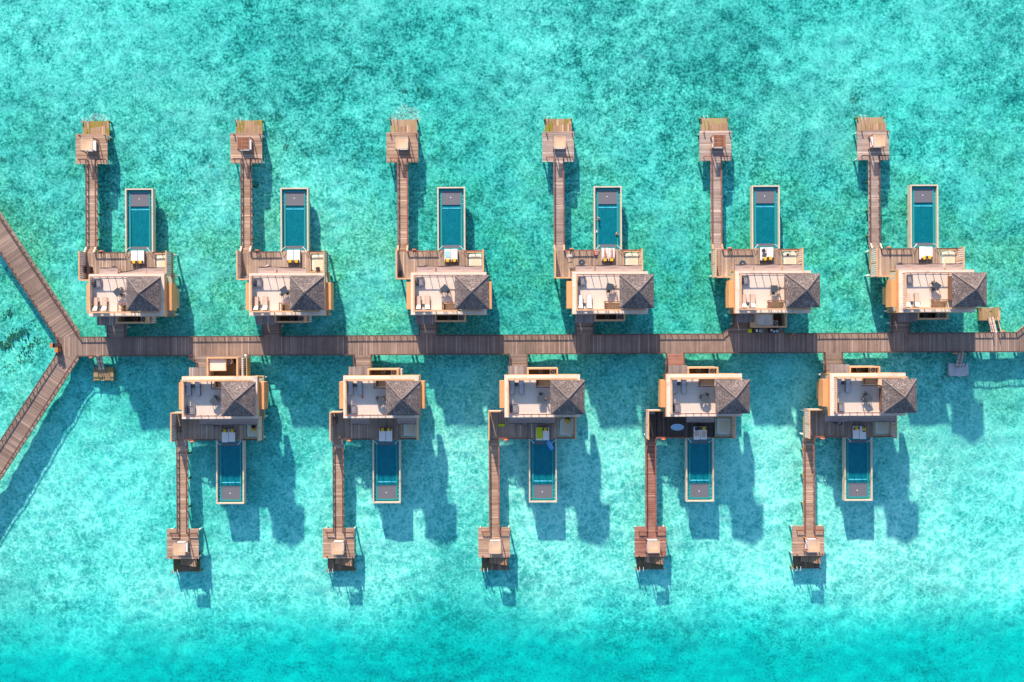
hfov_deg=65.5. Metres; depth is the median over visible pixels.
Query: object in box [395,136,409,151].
daybed cabana
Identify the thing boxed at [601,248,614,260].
double daybed
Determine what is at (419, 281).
stone tray
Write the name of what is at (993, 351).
boardwalk railing
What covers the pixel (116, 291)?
dining table
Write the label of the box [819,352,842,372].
entry bridge
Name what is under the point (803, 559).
jetty
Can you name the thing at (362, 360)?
entry bridge
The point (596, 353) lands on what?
boardwalk railing
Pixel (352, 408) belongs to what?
armchair
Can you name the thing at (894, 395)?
overwater villa
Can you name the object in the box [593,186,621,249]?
plunge pool
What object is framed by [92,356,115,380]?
pontoon
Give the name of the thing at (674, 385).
sun lounger
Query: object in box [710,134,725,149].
daybed cabana
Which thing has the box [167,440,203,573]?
jetty
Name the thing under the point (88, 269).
deck box
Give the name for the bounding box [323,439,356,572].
jetty
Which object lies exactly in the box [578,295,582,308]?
sun lounger
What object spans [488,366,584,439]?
overwater villa
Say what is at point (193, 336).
boardwalk railing
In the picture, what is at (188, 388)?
sun lounger
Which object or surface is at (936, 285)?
dining table
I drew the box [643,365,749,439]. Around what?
overwater villa
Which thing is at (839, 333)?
boardwalk railing
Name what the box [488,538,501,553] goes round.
daybed cabana
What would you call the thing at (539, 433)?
beach towel
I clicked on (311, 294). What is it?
overwater villa
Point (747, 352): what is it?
boardwalk railing
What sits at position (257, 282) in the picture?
stone tray
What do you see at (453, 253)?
double daybed
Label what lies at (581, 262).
round table
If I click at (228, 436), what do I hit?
double daybed
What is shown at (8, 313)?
coral bed
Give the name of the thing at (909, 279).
stone tray
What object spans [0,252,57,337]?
boardwalk railing
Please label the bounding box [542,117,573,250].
jetty
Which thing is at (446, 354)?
boardwalk railing
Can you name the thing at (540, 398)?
dining table
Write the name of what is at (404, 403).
overwater villa
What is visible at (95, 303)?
sun lounger
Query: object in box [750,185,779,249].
plunge pool
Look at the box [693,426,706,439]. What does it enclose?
double daybed
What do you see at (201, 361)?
entry bridge
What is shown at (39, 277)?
boardwalk railing
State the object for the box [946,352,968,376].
pontoon
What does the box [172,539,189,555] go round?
daybed cabana
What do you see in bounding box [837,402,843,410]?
armchair
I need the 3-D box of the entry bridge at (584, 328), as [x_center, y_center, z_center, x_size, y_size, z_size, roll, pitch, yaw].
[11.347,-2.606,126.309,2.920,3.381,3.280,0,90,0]
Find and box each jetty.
[76,119,112,252]
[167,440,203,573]
[230,118,265,251]
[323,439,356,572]
[386,117,418,251]
[478,438,509,572]
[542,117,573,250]
[633,437,665,571]
[697,115,730,249]
[788,437,824,570]
[853,115,889,248]
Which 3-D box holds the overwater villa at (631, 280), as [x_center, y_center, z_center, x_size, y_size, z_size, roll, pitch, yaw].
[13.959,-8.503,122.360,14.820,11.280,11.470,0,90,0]
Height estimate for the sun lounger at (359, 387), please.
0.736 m
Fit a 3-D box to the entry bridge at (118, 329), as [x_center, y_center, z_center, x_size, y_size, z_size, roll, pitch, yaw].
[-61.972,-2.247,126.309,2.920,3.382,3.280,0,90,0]
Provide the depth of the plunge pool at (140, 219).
124.95 m
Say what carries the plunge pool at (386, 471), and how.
on the sea floor
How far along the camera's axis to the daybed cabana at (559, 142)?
123.36 m
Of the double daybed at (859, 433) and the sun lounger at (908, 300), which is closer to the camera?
the sun lounger at (908, 300)
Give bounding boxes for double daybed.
[131,251,144,263]
[222,429,235,441]
[287,250,300,262]
[379,428,392,440]
[444,249,457,261]
[536,427,548,439]
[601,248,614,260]
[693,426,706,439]
[760,247,772,260]
[852,426,865,438]
[918,247,932,259]
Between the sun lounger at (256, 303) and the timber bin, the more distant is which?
the timber bin
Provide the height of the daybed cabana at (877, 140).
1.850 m
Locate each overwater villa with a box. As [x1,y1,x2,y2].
[78,251,179,324]
[170,356,268,441]
[236,250,333,324]
[329,367,425,440]
[395,249,491,323]
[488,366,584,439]
[554,248,653,322]
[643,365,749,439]
[709,248,819,327]
[798,364,916,438]
[864,247,986,321]
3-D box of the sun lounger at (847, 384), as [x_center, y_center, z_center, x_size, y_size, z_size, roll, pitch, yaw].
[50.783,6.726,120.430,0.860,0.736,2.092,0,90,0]
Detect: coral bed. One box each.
[0,319,38,350]
[1,307,17,320]
[17,336,46,359]
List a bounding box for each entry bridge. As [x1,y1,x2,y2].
[107,323,131,336]
[186,356,246,366]
[262,323,283,335]
[353,354,373,368]
[419,322,437,335]
[509,354,527,366]
[575,323,593,333]
[664,353,684,372]
[723,314,785,332]
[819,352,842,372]
[885,313,909,332]
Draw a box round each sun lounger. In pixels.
[92,297,98,310]
[101,297,107,310]
[185,382,191,395]
[194,382,200,395]
[253,297,258,309]
[262,297,267,309]
[347,381,353,394]
[357,381,362,394]
[415,296,420,309]
[425,296,429,309]
[509,380,514,393]
[518,380,523,393]
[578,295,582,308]
[587,295,591,308]
[672,380,677,392]
[681,379,686,392]
[742,294,746,307]
[750,294,755,307]
[837,379,841,391]
[845,379,850,391]
[907,293,910,306]
[913,293,919,306]
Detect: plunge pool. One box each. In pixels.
[125,188,156,252]
[216,440,246,503]
[280,188,309,251]
[372,439,401,502]
[437,187,465,250]
[529,438,556,502]
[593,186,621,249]
[685,437,713,501]
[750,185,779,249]
[840,436,872,500]
[906,184,938,248]
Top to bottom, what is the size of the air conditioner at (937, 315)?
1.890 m
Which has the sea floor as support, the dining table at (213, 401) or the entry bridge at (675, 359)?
the entry bridge at (675, 359)
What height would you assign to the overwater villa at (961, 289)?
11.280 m
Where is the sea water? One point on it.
(454, 656)
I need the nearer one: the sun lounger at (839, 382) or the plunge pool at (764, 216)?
the sun lounger at (839, 382)
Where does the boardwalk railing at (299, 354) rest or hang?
on the boardwalk
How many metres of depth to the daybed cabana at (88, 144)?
123.37 m
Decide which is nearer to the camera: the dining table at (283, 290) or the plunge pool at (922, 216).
the dining table at (283, 290)
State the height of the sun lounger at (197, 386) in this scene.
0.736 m
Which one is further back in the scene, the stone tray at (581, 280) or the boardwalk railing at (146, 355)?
the boardwalk railing at (146, 355)
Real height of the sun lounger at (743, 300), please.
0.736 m
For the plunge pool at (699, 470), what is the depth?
124.96 m
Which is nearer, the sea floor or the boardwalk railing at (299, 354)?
the boardwalk railing at (299, 354)
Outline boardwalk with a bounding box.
[0,212,1015,356]
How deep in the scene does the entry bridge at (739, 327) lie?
125.05 m
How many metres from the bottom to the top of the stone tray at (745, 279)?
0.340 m
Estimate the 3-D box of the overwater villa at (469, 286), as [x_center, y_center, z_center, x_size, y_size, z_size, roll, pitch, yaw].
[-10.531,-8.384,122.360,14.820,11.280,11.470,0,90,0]
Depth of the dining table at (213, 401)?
120.04 m
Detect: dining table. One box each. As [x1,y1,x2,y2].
[113,287,123,296]
[209,397,218,405]
[279,286,287,294]
[377,397,384,405]
[440,284,448,292]
[538,395,543,401]
[606,283,613,290]
[700,394,709,402]
[770,285,777,291]
[862,393,872,401]
[930,282,941,290]
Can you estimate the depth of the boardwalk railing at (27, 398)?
124.61 m
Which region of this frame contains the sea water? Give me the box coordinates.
[0,0,1023,681]
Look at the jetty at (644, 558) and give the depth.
125.15 m
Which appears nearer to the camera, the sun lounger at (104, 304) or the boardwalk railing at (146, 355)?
the sun lounger at (104, 304)
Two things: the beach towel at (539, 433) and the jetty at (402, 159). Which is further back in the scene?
the jetty at (402, 159)
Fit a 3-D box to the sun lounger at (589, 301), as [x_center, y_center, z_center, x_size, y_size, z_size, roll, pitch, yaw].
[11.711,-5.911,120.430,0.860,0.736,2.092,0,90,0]
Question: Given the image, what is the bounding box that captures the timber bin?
[54,347,60,352]
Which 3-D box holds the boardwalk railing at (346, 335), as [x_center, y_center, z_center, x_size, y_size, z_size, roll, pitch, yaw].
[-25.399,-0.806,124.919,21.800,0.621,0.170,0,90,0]
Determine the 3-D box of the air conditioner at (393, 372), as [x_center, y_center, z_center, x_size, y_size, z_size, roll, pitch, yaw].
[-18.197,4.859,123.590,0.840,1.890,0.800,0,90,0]
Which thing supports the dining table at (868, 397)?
on the overwater villa at (894, 395)
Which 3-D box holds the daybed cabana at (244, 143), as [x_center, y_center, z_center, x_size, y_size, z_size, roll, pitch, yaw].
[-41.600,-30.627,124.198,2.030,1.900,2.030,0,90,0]
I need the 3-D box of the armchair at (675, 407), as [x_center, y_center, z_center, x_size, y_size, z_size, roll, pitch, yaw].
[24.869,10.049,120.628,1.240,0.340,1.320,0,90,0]
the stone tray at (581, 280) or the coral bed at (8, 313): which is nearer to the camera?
the stone tray at (581, 280)
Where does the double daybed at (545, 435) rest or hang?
on the overwater villa at (564, 394)
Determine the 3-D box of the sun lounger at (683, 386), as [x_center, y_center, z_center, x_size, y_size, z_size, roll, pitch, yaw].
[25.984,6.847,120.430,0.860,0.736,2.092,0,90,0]
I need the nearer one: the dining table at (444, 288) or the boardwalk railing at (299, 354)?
the dining table at (444, 288)
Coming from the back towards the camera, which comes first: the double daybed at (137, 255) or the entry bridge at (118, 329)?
the entry bridge at (118, 329)
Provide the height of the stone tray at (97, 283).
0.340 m
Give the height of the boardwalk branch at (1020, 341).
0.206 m
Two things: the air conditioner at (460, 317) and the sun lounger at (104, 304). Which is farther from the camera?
the air conditioner at (460, 317)
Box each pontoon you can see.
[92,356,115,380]
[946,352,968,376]
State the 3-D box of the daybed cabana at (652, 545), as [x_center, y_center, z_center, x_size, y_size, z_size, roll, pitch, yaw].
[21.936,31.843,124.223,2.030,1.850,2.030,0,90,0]
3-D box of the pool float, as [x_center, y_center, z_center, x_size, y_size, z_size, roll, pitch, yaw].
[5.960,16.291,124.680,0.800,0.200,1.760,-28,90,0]
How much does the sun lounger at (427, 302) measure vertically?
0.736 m
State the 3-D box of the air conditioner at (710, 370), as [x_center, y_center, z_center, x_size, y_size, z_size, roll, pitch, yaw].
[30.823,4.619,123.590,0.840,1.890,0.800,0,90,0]
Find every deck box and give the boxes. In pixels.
[84,266,92,272]
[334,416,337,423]
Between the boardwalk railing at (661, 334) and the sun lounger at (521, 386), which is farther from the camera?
the boardwalk railing at (661, 334)
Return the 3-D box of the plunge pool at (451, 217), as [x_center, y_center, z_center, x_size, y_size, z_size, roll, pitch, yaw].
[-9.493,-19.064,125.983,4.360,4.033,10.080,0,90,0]
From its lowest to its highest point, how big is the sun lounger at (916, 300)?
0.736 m
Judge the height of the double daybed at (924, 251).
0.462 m
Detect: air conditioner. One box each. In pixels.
[227,359,235,363]
[391,370,396,374]
[458,315,463,319]
[616,314,621,318]
[707,368,714,373]
[865,368,875,372]
[932,313,943,317]
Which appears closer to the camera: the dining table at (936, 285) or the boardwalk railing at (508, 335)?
the dining table at (936, 285)
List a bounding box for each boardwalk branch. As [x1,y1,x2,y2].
[0,356,78,479]
[1016,326,1023,350]
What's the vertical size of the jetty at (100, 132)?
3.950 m
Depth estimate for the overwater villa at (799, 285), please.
120.80 m
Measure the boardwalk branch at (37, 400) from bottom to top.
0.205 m
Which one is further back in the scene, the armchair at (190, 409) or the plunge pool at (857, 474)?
the plunge pool at (857, 474)
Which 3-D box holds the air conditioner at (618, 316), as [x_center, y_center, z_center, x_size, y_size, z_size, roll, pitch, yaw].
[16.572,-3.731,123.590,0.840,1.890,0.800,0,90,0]
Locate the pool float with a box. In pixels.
[546,440,553,449]
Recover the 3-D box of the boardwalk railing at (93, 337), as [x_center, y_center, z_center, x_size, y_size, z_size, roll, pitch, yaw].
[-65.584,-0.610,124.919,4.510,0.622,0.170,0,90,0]
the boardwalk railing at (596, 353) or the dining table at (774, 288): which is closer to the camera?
the dining table at (774, 288)
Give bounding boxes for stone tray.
[93,279,101,287]
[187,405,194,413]
[254,278,261,286]
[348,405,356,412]
[416,277,423,285]
[510,404,517,412]
[578,276,585,284]
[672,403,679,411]
[742,276,748,284]
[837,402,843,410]
[907,275,912,283]
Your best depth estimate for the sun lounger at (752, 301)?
120.40 m
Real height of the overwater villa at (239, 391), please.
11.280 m
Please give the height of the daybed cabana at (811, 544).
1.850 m
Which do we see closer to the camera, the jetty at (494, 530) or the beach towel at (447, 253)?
the beach towel at (447, 253)
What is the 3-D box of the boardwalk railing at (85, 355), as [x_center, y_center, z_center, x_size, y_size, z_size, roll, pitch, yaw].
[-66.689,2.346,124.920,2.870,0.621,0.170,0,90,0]
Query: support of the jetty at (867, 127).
in the sea water
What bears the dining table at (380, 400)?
on the overwater villa at (404, 403)
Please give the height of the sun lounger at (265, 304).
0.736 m
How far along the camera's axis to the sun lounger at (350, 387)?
120.40 m
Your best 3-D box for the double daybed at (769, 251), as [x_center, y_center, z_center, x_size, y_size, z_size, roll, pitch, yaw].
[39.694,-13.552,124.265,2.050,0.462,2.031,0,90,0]
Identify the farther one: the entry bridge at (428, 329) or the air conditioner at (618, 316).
the entry bridge at (428, 329)
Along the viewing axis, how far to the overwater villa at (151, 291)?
121.11 m
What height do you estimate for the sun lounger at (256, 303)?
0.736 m
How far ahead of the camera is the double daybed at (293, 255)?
124.03 m
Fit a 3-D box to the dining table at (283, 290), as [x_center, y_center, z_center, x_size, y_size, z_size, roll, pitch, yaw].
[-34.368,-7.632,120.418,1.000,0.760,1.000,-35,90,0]
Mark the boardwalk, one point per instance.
(511, 345)
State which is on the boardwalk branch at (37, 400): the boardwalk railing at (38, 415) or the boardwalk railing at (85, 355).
the boardwalk railing at (38, 415)
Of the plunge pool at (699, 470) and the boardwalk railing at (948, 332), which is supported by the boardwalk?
the boardwalk railing at (948, 332)
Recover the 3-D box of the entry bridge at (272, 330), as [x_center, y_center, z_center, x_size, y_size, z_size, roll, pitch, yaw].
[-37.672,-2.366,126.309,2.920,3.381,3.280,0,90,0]
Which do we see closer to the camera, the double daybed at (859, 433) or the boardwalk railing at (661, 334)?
the double daybed at (859, 433)
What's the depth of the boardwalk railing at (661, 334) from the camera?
124.61 m
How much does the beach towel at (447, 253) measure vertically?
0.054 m
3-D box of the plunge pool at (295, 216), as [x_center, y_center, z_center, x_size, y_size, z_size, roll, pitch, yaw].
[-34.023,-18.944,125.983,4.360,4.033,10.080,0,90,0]
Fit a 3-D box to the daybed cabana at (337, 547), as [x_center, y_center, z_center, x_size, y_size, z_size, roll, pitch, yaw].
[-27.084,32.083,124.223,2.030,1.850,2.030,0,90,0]
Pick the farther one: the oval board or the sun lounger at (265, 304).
the oval board
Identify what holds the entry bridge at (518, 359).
on the sea floor
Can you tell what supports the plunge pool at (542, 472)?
on the sea floor
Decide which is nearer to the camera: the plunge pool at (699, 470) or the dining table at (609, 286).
the dining table at (609, 286)
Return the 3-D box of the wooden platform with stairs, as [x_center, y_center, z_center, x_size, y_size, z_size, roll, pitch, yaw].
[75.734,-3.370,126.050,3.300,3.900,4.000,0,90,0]
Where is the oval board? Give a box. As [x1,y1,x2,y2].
[671,424,683,429]
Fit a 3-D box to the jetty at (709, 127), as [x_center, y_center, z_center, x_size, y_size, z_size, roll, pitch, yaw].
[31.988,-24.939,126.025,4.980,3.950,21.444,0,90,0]
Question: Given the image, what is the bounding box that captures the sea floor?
[0,0,1023,681]
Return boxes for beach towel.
[445,251,449,257]
[536,427,542,438]
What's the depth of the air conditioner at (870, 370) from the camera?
122.69 m
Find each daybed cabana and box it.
[80,137,98,152]
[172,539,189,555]
[237,137,253,152]
[330,539,345,554]
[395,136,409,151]
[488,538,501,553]
[553,135,566,150]
[645,537,659,552]
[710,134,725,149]
[803,536,819,551]
[868,133,885,149]
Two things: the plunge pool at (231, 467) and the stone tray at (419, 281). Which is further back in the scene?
the plunge pool at (231, 467)
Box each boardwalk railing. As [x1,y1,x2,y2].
[0,217,78,336]
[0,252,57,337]
[0,355,55,441]
[0,356,76,474]
[77,355,94,356]
[78,336,106,337]
[100,355,193,355]
[125,336,262,336]
[250,354,352,355]
[280,335,418,336]
[371,353,509,354]
[437,334,575,335]
[527,353,666,353]
[593,333,724,334]
[684,352,824,353]
[786,333,891,333]
[843,351,960,352]
[910,332,992,333]
[964,351,1023,351]
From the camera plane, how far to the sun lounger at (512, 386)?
120.40 m
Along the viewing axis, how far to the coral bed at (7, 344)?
127.03 m
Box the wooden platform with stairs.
[978,307,1000,331]
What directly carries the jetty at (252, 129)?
in the sea water
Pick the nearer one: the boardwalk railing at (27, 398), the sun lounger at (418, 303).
the sun lounger at (418, 303)
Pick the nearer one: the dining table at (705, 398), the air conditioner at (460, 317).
the dining table at (705, 398)
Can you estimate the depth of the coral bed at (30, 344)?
127.01 m
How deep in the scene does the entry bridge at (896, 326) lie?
125.05 m
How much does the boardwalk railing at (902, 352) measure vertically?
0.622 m
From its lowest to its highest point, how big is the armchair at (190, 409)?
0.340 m
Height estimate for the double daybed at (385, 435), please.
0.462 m
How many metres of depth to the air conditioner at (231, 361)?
122.69 m
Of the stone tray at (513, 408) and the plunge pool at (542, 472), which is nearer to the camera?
the stone tray at (513, 408)
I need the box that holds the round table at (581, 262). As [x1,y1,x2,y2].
[578,259,584,264]

